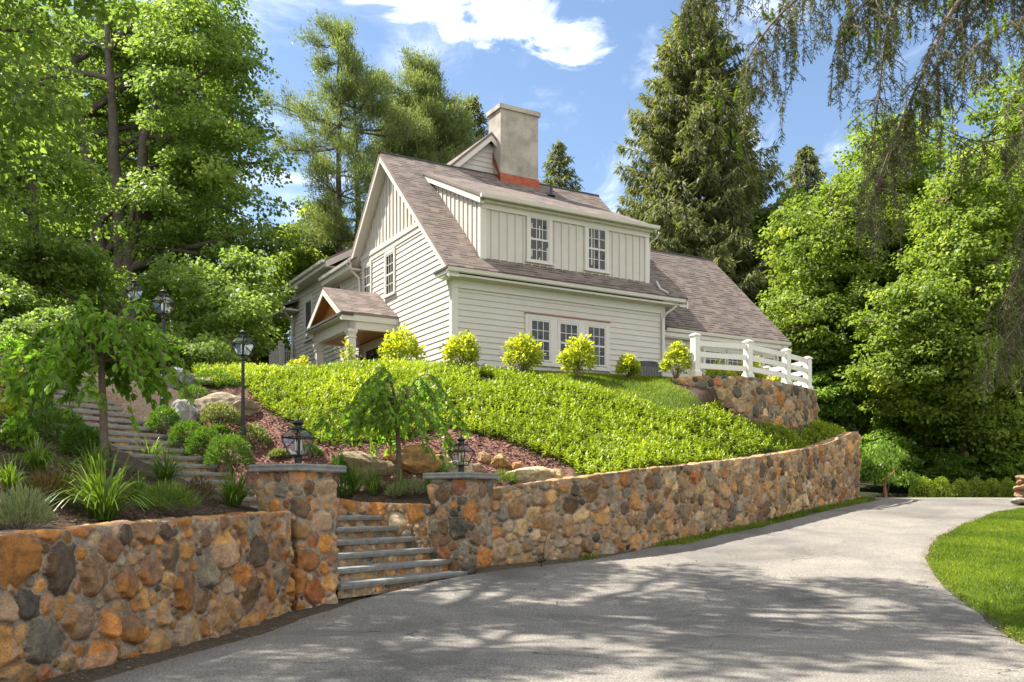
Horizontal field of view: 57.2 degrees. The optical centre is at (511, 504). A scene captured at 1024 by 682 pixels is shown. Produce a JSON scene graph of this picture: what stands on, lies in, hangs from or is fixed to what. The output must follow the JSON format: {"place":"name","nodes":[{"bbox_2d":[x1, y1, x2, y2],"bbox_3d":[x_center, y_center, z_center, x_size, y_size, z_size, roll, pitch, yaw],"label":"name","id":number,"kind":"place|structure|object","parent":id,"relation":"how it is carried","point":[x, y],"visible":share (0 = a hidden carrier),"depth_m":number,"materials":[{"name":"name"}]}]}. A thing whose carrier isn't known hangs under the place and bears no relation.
{"place":"outdoors","nodes":[
{"label":"outdoors","id":0,"kind":"place"},
{"bbox_2d":[0,325,1023,681],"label":"ground","id":1,"kind":"structure","parent":0,"point":[140,407],"depth_m":19.82,"materials":[{"name":"plant"}]},
{"bbox_2d":[0,391,29,424],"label":"leafy shrub","id":2,"kind":"object","parent":1,"relation":"on","point":[9,408],"visible":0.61,"depth_m":14.34,"materials":[{"name":"green plant"}]},
{"bbox_2d":[0,452,41,491],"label":"daylily","id":3,"kind":"object","parent":1,"relation":"on","point":[9,477],"visible":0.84,"depth_m":10.10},
{"bbox_2d":[0,410,42,449],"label":"leafy shrub","id":4,"kind":"object","parent":1,"relation":"on","point":[13,432],"visible":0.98,"depth_m":12.04,"materials":[{"name":"green plant"}]},
{"bbox_2d":[0,316,50,351],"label":"hillside bush","id":5,"kind":"object","parent":1,"relation":"on","point":[22,329],"visible":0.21,"depth_m":26.81,"materials":[{"name":"green plant"}]},
{"bbox_2d":[0,272,54,322],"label":"hillside bush","id":6,"kind":"object","parent":1,"relation":"on","point":[11,305],"visible":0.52,"depth_m":29.53,"materials":[{"name":"green plant"}]},
{"bbox_2d":[0,483,59,529],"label":"lavender","id":7,"kind":"object","parent":1,"relation":"on","point":[38,508],"visible":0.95,"depth_m":8.73,"materials":[{"name":"green"}]},
{"bbox_2d":[0,386,59,421],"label":"yew shrub","id":8,"kind":"object","parent":1,"relation":"on","point":[42,398],"visible":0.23,"depth_m":15.69,"materials":[{"name":"green plant"}]},
{"bbox_2d":[0,430,73,471],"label":"daylily","id":9,"kind":"object","parent":1,"relation":"on","point":[38,458],"visible":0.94,"depth_m":11.18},
{"bbox_2d":[12,305,74,335],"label":"hillside bush","id":10,"kind":"object","parent":1,"relation":"on","point":[47,314],"visible":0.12,"depth_m":28.32,"materials":[{"name":"green plant"}]},
{"bbox_2d":[15,465,75,501],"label":"lavender","id":11,"kind":"object","parent":1,"relation":"on","point":[48,480],"visible":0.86,"depth_m":10.23,"materials":[{"name":"green plant"}]},
{"bbox_2d":[27,404,86,443],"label":"yew shrub","id":12,"kind":"object","parent":1,"relation":"on","point":[50,415],"visible":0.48,"depth_m":14.34,"materials":[{"name":"green plant"}]},
{"bbox_2d":[0,0,143,187],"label":"maple tree","id":13,"kind":"object","parent":1,"relation":"on","point":[27,113],"visible":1,"depth_m":19.24,"materials":[{"name":"green plant"}]},
{"bbox_2d":[0,2,144,316],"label":"maple tree","id":14,"kind":"object","parent":1,"relation":"on","point":[72,267],"visible":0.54,"depth_m":33.96,"materials":[{"name":"green plant"}]},
{"bbox_2d":[54,422,112,457],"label":"yew shrub","id":15,"kind":"object","parent":1,"relation":"on","point":[68,442],"visible":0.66,"depth_m":13.23,"materials":[{"name":"green plant"}]},
{"bbox_2d":[0,294,199,472],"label":"weeping cherry","id":16,"kind":"object","parent":1,"relation":"on","point":[57,359],"visible":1,"depth_m":12.24,"materials":[{"name":"green plant"}]},
{"bbox_2d":[62,440,137,474],"bbox_3d":[-5.341,-0.623,12.080,1.093,0.475,1.028,0,0,0],"label":"daylily","id":17,"kind":"object","parent":1,"relation":"on","point":[96,451],"visible":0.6,"depth_m":11.99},
{"bbox_2d":[37,446,177,519],"bbox_3d":[-4.391,-0.278,10.131,1.586,0.879,1.554,0,0,0],"label":"daylily","id":18,"kind":"object","parent":1,"relation":"on","point":[99,500],"visible":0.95,"depth_m":10.03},
{"bbox_2d":[41,16,178,321],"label":"forest tree","id":19,"kind":"object","parent":1,"relation":"on","point":[132,159],"depth_m":61.17,"materials":[{"name":"green plant"}]},
{"bbox_2d":[0,427,235,530],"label":"dark mulch","id":20,"kind":"object","parent":1,"relation":"on","point":[129,510],"visible":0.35,"depth_m":11.85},
{"bbox_2d":[0,357,257,508],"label":"stone stairs","id":21,"kind":"structure","parent":1,"relation":"on","point":[122,433],"depth_m":19.46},
{"bbox_2d":[0,510,295,681],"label":"stone wall","id":22,"kind":"structure","parent":1,"relation":"on","point":[76,598],"depth_m":9.28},
{"bbox_2d":[0,0,308,325],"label":"maple tree","id":23,"kind":"object","parent":1,"relation":"on","point":[164,79],"visible":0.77,"depth_m":42.57,"materials":[{"name":"green plant"}]},
{"bbox_2d":[129,326,187,372],"bbox_3d":[-11.241,-4.662,28.952,2.598,1.701,3.220,0,0,0],"label":"hillside bush","id":24,"kind":"object","parent":1,"relation":"on","point":[170,340],"visible":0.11,"depth_m":28.81,"materials":[{"name":"green plant"}]},
{"bbox_2d":[125,444,200,481],"bbox_3d":[-5.039,-0.618,13.689,1.185,0.582,1.278,0,0,0],"label":"daylily","id":25,"kind":"object","parent":1,"relation":"on","point":[162,472],"visible":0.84,"depth_m":13.57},
{"bbox_2d":[151,287,175,417],"bbox_3d":[-7.897,-3.448,21.300,0.382,2.984,0.382,0,0,16],"label":"lamp post","id":26,"kind":"object","parent":1,"relation":"on","point":[163,292],"visible":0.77,"depth_m":21.27,"materials":[{"name":"black metal"}]},
{"bbox_2d":[144,404,183,432],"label":"yew shrub","id":27,"kind":"object","parent":1,"relation":"on","point":[157,415],"visible":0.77,"depth_m":20.40,"materials":[{"name":"green plant"}]},
{"bbox_2d":[130,478,202,514],"bbox_3d":[-4.134,-0.101,11.283,0.866,0.488,0.870,0,0,0],"label":"lavender","id":28,"kind":"object","parent":1,"relation":"on","point":[169,495],"visible":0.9,"depth_m":11.18,"materials":[{"name":"green"}]},
{"bbox_2d":[101,6,250,323],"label":"forest tree","id":29,"kind":"object","parent":1,"relation":"on","point":[219,213],"visible":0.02,"depth_m":62.58,"materials":[{"name":"green plant"}]},
{"bbox_2d":[33,609,328,681],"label":"wall foot litter","id":30,"kind":"object","parent":1,"relation":"on","point":[184,646],"depth_m":9.53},
{"bbox_2d":[171,399,200,421],"bbox_3d":[-7.469,-2.065,21.514,0.636,0.696,0.471,0,0,0],"label":"boulder","id":31,"kind":"object","parent":1,"relation":"on","point":[185,410],"visible":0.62,"depth_m":21.34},
{"bbox_2d":[167,419,205,445],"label":"yew shrub","id":32,"kind":"object","parent":1,"relation":"on","point":[180,425],"visible":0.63,"depth_m":19.98,"materials":[{"name":"green plant"}]},
{"bbox_2d":[178,473,218,500],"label":"lavender","id":33,"kind":"object","parent":1,"relation":"on","point":[206,489],"visible":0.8,"depth_m":12.56,"materials":[{"name":"green plant"}]},
{"bbox_2d":[183,425,227,456],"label":"yew shrub","id":34,"kind":"object","parent":1,"relation":"on","point":[203,431],"visible":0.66,"depth_m":19.72,"materials":[{"name":"green plant"}]},
{"bbox_2d":[166,333,245,372],"bbox_3d":[-9.978,-4.578,29.889,2.849,1.701,3.380,0,0,0],"label":"hillside bush","id":35,"kind":"object","parent":1,"relation":"on","point":[196,352],"visible":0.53,"depth_m":28.92,"materials":[{"name":"green plant"}]},
{"bbox_2d":[126,245,297,365],"bbox_3d":[-11.139,-7.108,34.599,5.869,5.361,6.891,0,0,0],"label":"maple tree","id":36,"kind":"object","parent":1,"relation":"on","point":[230,312],"visible":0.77,"depth_m":33.88,"materials":[{"name":"green plant"}]},
{"bbox_2d":[194,367,238,386],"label":"shrub","id":37,"kind":"object","parent":1,"relation":"on","point":[219,371],"visible":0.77,"depth_m":23.85,"materials":[{"name":"green plant"}]},
{"bbox_2d":[195,401,240,424],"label":"shrub","id":38,"kind":"object","parent":1,"relation":"on","point":[228,410],"visible":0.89,"depth_m":21.46,"materials":[{"name":"green plant"}]},
{"bbox_2d":[194,392,259,418],"bbox_3d":[-6.732,-2.282,22.389,1.382,0.799,0.963,0,0,14],"label":"boulder","id":39,"kind":"object","parent":1,"relation":"on","point":[251,407],"visible":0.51,"depth_m":22.12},
{"bbox_2d":[202,431,255,466],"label":"yew shrub","id":40,"kind":"object","parent":1,"relation":"on","point":[210,458],"visible":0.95,"depth_m":19.35,"materials":[{"name":"green plant"}]},
{"bbox_2d":[202,463,261,505],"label":"daylily","id":41,"kind":"object","parent":1,"relation":"on","point":[232,492],"visible":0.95,"depth_m":13.21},
{"bbox_2d":[230,328,254,451],"bbox_3d":[-5.867,-2.500,20.500,0.382,2.740,0.382,0,0,34],"label":"lamp post","id":42,"kind":"object","parent":1,"relation":"on","point":[243,333],"visible":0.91,"depth_m":20.47,"materials":[{"name":"black metal"}]},
{"bbox_2d":[232,422,273,446],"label":"shrub","id":43,"kind":"object","parent":1,"relation":"on","point":[255,429],"visible":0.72,"depth_m":20.57,"materials":[{"name":"green plant"}]},
{"bbox_2d":[256,292,292,363],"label":"young tree","id":44,"kind":"object","parent":1,"relation":"on","point":[286,341],"visible":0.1,"depth_m":50.10,"materials":[{"name":"plant"}]},
{"bbox_2d":[259,222,328,333],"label":"young tree","id":45,"kind":"object","parent":1,"relation":"on","point":[303,258],"visible":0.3,"depth_m":52.72,"materials":[{"name":"green plant"}]},
{"bbox_2d":[248,463,346,609],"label":"gate pillar","id":46,"kind":"structure","parent":1,"relation":"on","point":[305,494],"depth_m":13.03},
{"bbox_2d":[281,416,314,463],"bbox_3d":[-3.034,-0.914,13.337,0.352,0.701,0.352,0,0,26],"label":"pillar lantern","id":47,"kind":"object","parent":46,"relation":"on","point":[298,423],"visible":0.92,"depth_m":13.29,"materials":[{"name":"black metal"}]},
{"bbox_2d":[274,195,354,273],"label":"young tree","id":48,"kind":"object","parent":1,"relation":"on","point":[325,251],"visible":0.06,"depth_m":56.90,"materials":[{"name":"green plant"}]},
{"bbox_2d":[250,8,432,265],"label":"white pine","id":49,"kind":"object","parent":1,"relation":"on","point":[356,83],"visible":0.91,"depth_m":49.41,"materials":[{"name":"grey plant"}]},
{"bbox_2d":[330,455,354,496],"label":"yew shrub","id":50,"kind":"object","parent":1,"relation":"on","point":[347,480],"visible":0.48,"depth_m":17.83,"materials":[{"name":"green plant"}]},
{"bbox_2d":[335,451,387,478],"bbox_3d":[-2.976,-0.757,19.076,1.258,0.679,1.056,0,0,0],"label":"boulder","id":51,"kind":"object","parent":1,"relation":"on","point":[366,458],"visible":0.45,"depth_m":18.65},
{"bbox_2d":[355,460,390,494],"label":"daylily","id":52,"kind":"object","parent":1,"relation":"on","point":[374,485],"visible":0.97,"depth_m":17.64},
{"bbox_2d":[191,379,574,486],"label":"bark mulch","id":53,"kind":"object","parent":1,"relation":"on","point":[402,441],"visible":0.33,"depth_m":20.60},
{"bbox_2d":[337,498,430,547],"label":"stone wall","id":54,"kind":"structure","parent":1,"relation":"on","point":[405,517],"depth_m":16.97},
{"bbox_2d":[310,364,472,480],"bbox_3d":[-2.200,-1.523,18.301,3.216,2.205,2.998,0,0,28],"label":"weeping cherry","id":55,"kind":"object","parent":1,"relation":"on","point":[387,415],"visible":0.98,"depth_m":17.77,"materials":[{"name":"green plant"}]},
{"bbox_2d":[376,322,426,361],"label":"hydrangea","id":56,"kind":"object","parent":1,"relation":"on","point":[406,343],"visible":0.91,"depth_m":27.39,"materials":[{"name":"yellow plant"}]},
{"bbox_2d":[336,515,467,598],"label":"stone steps","id":57,"kind":"structure","parent":1,"relation":"on","point":[374,557],"depth_m":15.44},
{"bbox_2d":[399,475,427,498],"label":"lavender","id":58,"kind":"object","parent":1,"relation":"on","point":[423,488],"visible":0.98,"depth_m":17.49,"materials":[{"name":"green"}]},
{"bbox_2d":[388,443,442,474],"bbox_3d":[-1.929,-0.884,19.012,1.159,0.735,0.834,0,0,0],"label":"boulder","id":59,"kind":"object","parent":1,"relation":"on","point":[414,458],"visible":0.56,"depth_m":18.73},
{"bbox_2d":[367,43,480,163],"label":"white pine","id":60,"kind":"object","parent":1,"relation":"on","point":[429,99],"visible":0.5,"depth_m":52.55,"materials":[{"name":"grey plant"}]},
{"bbox_2d":[423,472,498,574],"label":"gate pillar","id":61,"kind":"structure","parent":1,"relation":"on","point":[459,530],"depth_m":16.41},
{"bbox_2d":[448,434,473,471],"bbox_3d":[-0.904,-0.914,16.737,0.352,0.701,0.352,0,0,26],"label":"pillar lantern","id":62,"kind":"object","parent":61,"relation":"on","point":[461,440],"visible":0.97,"depth_m":16.69,"materials":[{"name":"black metal"}]},
{"bbox_2d":[438,329,483,365],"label":"hydrangea","id":63,"kind":"object","parent":1,"relation":"on","point":[465,348],"visible":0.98,"depth_m":26.02,"materials":[{"name":"yellow plant"}]},
{"bbox_2d":[459,96,488,154],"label":"spruce tree","id":64,"kind":"object","parent":1,"relation":"on","point":[480,118],"visible":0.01,"depth_m":59.67,"materials":[{"name":"green plant"}]},
{"bbox_2d":[191,357,845,474],"bbox_3d":[2.541,-2.348,24.478,21.129,3.793,10.859,0,0,-16],"label":"ground cover","id":65,"kind":"object","parent":1,"relation":"on","point":[300,371],"depth_m":23.46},
{"bbox_2d":[500,331,546,374],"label":"hydrangea","id":66,"kind":"object","parent":1,"relation":"on","point":[527,349],"visible":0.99,"depth_m":26.03,"materials":[{"name":"yellow plant"}]},
{"bbox_2d":[504,466,556,483],"bbox_3d":[0.357,-0.524,18.580,1.057,0.478,0.686,0,0,0],"label":"boulder","id":67,"kind":"object","parent":1,"relation":"on","point":[531,474],"visible":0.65,"depth_m":18.32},
{"bbox_2d":[273,103,791,377],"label":"house","id":68,"kind":"structure","parent":1,"relation":"on","point":[491,242],"depth_m":31.14,"materials":[{"name":"paint"}]},
{"bbox_2d":[269,341,290,365],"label":"deck railing","id":69,"kind":"object","parent":68,"relation":"attached to","point":[277,356],"visible":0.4,"depth_m":41.85,"materials":[{"name":"paint"}]},
{"bbox_2d":[303,295,313,342],"bbox_3d":[-8.635,-7.852,39.829,0.098,1.835,1.170,0,0,-30],"label":"window","id":70,"kind":"structure","parent":68,"relation":"in","point":[308,303],"depth_m":39.96,"materials":[{"name":"paint"}]},
{"bbox_2d":[362,261,372,292],"bbox_3d":[-5.213,-7.945,33.894,0.059,1.510,0.850,0,0,-30],"label":"window","id":71,"kind":"structure","parent":68,"relation":"in","point":[367,273],"depth_m":33.89,"materials":[{"name":"paint"}]},
{"bbox_2d":[361,336,386,362],"bbox_3d":[-4.854,-4.690,33.178,0.160,2.180,2.250,0,0,-30],"label":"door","id":72,"kind":"structure","parent":68,"relation":"in","point":[369,349],"depth_m":33.28,"materials":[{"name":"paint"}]},
{"bbox_2d":[383,247,396,298],"bbox_3d":[-4.176,-7.892,32.063,0.098,1.575,1.000,0,0,-30],"label":"window","id":73,"kind":"structure","parent":68,"relation":"in","point":[390,256],"depth_m":32.04,"materials":[{"name":"paint"}]},
{"bbox_2d":[525,216,553,265],"bbox_3d":[0.870,-8.358,29.581,1.020,1.545,0.098,0,0,-30],"label":"window","id":74,"kind":"structure","parent":68,"relation":"in","point":[533,243],"depth_m":29.58,"materials":[{"name":"paint"}]},
{"bbox_2d":[529,317,551,361],"bbox_3d":[0.889,-5.180,29.498,0.850,1.360,0.059,0,0,-30],"label":"window","id":75,"kind":"structure","parent":68,"relation":"in","point":[541,328],"depth_m":29.55,"materials":[{"name":"paint"}]},
{"bbox_2d":[558,320,579,362],"bbox_3d":[1.807,-5.180,30.028,0.850,1.360,0.059,0,0,-30],"label":"window","id":76,"kind":"structure","parent":68,"relation":"in","point":[566,329],"depth_m":29.97,"materials":[{"name":"paint"}]},
{"bbox_2d":[583,226,610,274],"bbox_3d":[2.775,-8.358,30.681,1.020,1.545,0.098,0,0,-30],"label":"window","id":77,"kind":"structure","parent":68,"relation":"in","point":[603,249],"depth_m":30.70,"materials":[{"name":"paint"}]},
{"bbox_2d":[586,323,607,366],"bbox_3d":[2.742,-5.180,30.568,0.850,1.360,0.059,0,0,-30],"label":"window","id":78,"kind":"structure","parent":68,"relation":"in","point":[599,336],"depth_m":30.63,"materials":[{"name":"paint"}]},
{"bbox_2d":[539,139,585,190],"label":"spruce tree","id":79,"kind":"object","parent":1,"relation":"on","point":[560,160],"visible":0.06,"depth_m":61.67,"materials":[{"name":"green plant"}]},
{"bbox_2d":[556,333,600,379],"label":"hydrangea","id":80,"kind":"object","parent":1,"relation":"on","point":[575,353],"visible":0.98,"depth_m":26.44,"materials":[{"name":"yellow plant"}]},
{"bbox_2d":[614,353,641,378],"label":"hydrangea","id":81,"kind":"object","parent":1,"relation":"on","point":[626,363],"visible":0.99,"depth_m":27.24,"materials":[{"name":"yellow plant"}]},
{"bbox_2d":[629,361,661,376],"bbox_3d":[4.362,-4.338,30.675,0.860,0.660,0.840,0,0,-30],"label":"air conditioner","id":82,"kind":"object","parent":1,"relation":"on","point":[651,368],"visible":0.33,"depth_m":30.32,"materials":[{"name":"metal"}]},
{"bbox_2d":[489,432,860,565],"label":"stone wall","id":83,"kind":"structure","parent":1,"relation":"on","point":[613,512],"depth_m":19.65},
{"bbox_2d":[658,340,691,378],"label":"hydrangea","id":84,"kind":"object","parent":1,"relation":"on","point":[678,356],"visible":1,"depth_m":27.20,"materials":[{"name":"yellow plant"}]},
{"bbox_2d":[486,496,875,568],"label":"verge weeds","id":85,"kind":"object","parent":1,"relation":"on","point":[792,515],"visible":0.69,"depth_m":22.61,"materials":[{"name":"green plant"}]},
{"bbox_2d":[613,0,791,315],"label":"spruce tree","id":86,"kind":"object","parent":1,"relation":"on","point":[681,136],"visible":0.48,"depth_m":55.79,"materials":[{"name":"green plant"}]},
{"bbox_2d":[667,375,819,427],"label":"stone wall","id":87,"kind":"structure","parent":1,"relation":"on","point":[766,400],"depth_m":28.03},
{"bbox_2d":[688,333,812,389],"bbox_3d":[7.921,-4.335,29.725,2.162,1.270,7.399,0,0,32],"label":"white fence","id":88,"kind":"object","parent":87,"relation":"on","point":[785,365],"visible":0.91,"depth_m":27.98,"materials":[{"name":"paint"}]},
{"bbox_2d":[722,186,827,403],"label":"forest tree","id":89,"kind":"object","parent":1,"relation":"on","point":[781,194],"visible":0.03,"depth_m":55.87,"materials":[{"name":"green plant"}]},
{"bbox_2d":[753,144,832,403],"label":"spruce tree","id":90,"kind":"object","parent":1,"relation":"on","point":[810,165],"visible":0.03,"depth_m":59.60,"materials":[{"name":"green plant"}]},
{"bbox_2d":[791,331,864,386],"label":"woodland shrub","id":91,"kind":"object","parent":1,"relation":"on","point":[823,367],"visible":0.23,"depth_m":42.30,"materials":[{"name":"green plant"}]},
{"bbox_2d":[751,166,918,404],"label":"maple tree","id":92,"kind":"object","parent":1,"relation":"on","point":[819,302],"visible":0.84,"depth_m":42.34,"materials":[{"name":"green plant"}]},
{"bbox_2d":[677,0,1023,405],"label":"spruce","id":93,"kind":"object","parent":1,"relation":"on","point":[849,25],"visible":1,"depth_m":11.29,"materials":[{"name":"green"}]},
{"bbox_2d":[812,365,894,434],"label":"woodland shrub","id":94,"kind":"object","parent":1,"relation":"on","point":[847,414],"visible":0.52,"depth_m":40.94,"materials":[{"name":"green plant"}]},
{"bbox_2d":[859,439,922,496],"bbox_3d":[14.563,-1.370,37.040,3.034,2.382,2.638,0,0,-27],"label":"weeping maple","id":95,"kind":"object","parent":1,"relation":"on","point":[875,468],"visible":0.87,"depth_m":36.38,"materials":[{"name":"green plant"}]},
{"bbox_2d":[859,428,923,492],"bbox_3d":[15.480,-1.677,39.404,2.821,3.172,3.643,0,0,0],"label":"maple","id":96,"kind":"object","parent":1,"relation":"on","point":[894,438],"visible":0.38,"depth_m":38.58,"materials":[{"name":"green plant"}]},
{"bbox_2d":[817,105,967,312],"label":"maple tree","id":97,"kind":"object","parent":1,"relation":"on","point":[913,185],"visible":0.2,"depth_m":43.82,"materials":[{"name":"green plant"}]},
{"bbox_2d":[856,399,972,493],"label":"woodland shrub","id":98,"kind":"object","parent":1,"relation":"on","point":[920,435],"visible":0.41,"depth_m":40.10,"materials":[{"name":"green plant"}]},
{"bbox_2d":[908,474,936,496],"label":"box shrub","id":99,"kind":"object","parent":1,"relation":"on","point":[924,480],"visible":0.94,"depth_m":36.19,"materials":[{"name":"green plant"}]},
{"bbox_2d":[832,137,1023,494],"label":"maple tree","id":100,"kind":"object","parent":1,"relation":"on","point":[920,343],"visible":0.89,"depth_m":37.19,"materials":[{"name":"green plant"}]},
{"bbox_2d":[926,476,953,496],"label":"box shrub","id":101,"kind":"object","parent":1,"relation":"on","point":[944,480],"visible":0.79,"depth_m":36.15,"materials":[{"name":"green plant"}]},
{"bbox_2d":[911,448,992,491],"bbox_3d":[18.574,-1.228,39.618,3.495,2.444,3.075,0,0,0],"label":"woodland shrub","id":102,"kind":"object","parent":1,"relation":"on","point":[952,466],"visible":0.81,"depth_m":38.90,"materials":[{"name":"green plant"}]},
{"bbox_2d":[948,477,972,496],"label":"box shrub","id":103,"kind":"object","parent":1,"relation":"on","point":[955,485],"visible":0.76,"depth_m":36.17,"materials":[{"name":"green plant"}]},
{"bbox_2d":[963,475,988,496],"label":"box shrub","id":104,"kind":"object","parent":1,"relation":"on","point":[977,486],"visible":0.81,"depth_m":36.15,"materials":[{"name":"green plant"}]},
{"bbox_2d":[936,57,1023,408],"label":"maple tree","id":105,"kind":"object","parent":1,"relation":"on","point":[1012,129],"visible":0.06,"depth_m":41.35,"materials":[{"name":"green plant"}]},
{"bbox_2d":[970,446,1023,488],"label":"woodland shrub","id":106,"kind":"object","parent":1,"relation":"on","point":[1011,467],"visible":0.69,"depth_m":38.48,"materials":[{"name":"green plant"}]},
{"bbox_2d":[10,0,1023,345],"label":"sky","id":107,"kind":"structure","parent":0,"point":[578,64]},
{"bbox_2d":[92,497,1023,681],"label":"driveway","id":108,"kind":"structure","parent":0,"point":[694,626],"depth_m":11.53,"materials":[{"name":"asphalt"}]},
{"bbox_2d":[426,367,697,414],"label":"lawn grass","id":109,"kind":"structure","parent":0,"point":[597,378],"depth_m":26.40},
{"bbox_2d":[924,507,1023,644],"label":"lawn grass","id":110,"kind":"structure","parent":0,"point":[1002,520],"depth_m":16.85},
{"bbox_2d":[1010,475,1023,504],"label":"stone pier","id":111,"kind":"structure","parent":0,"point":[1019,493],"depth_m":27.91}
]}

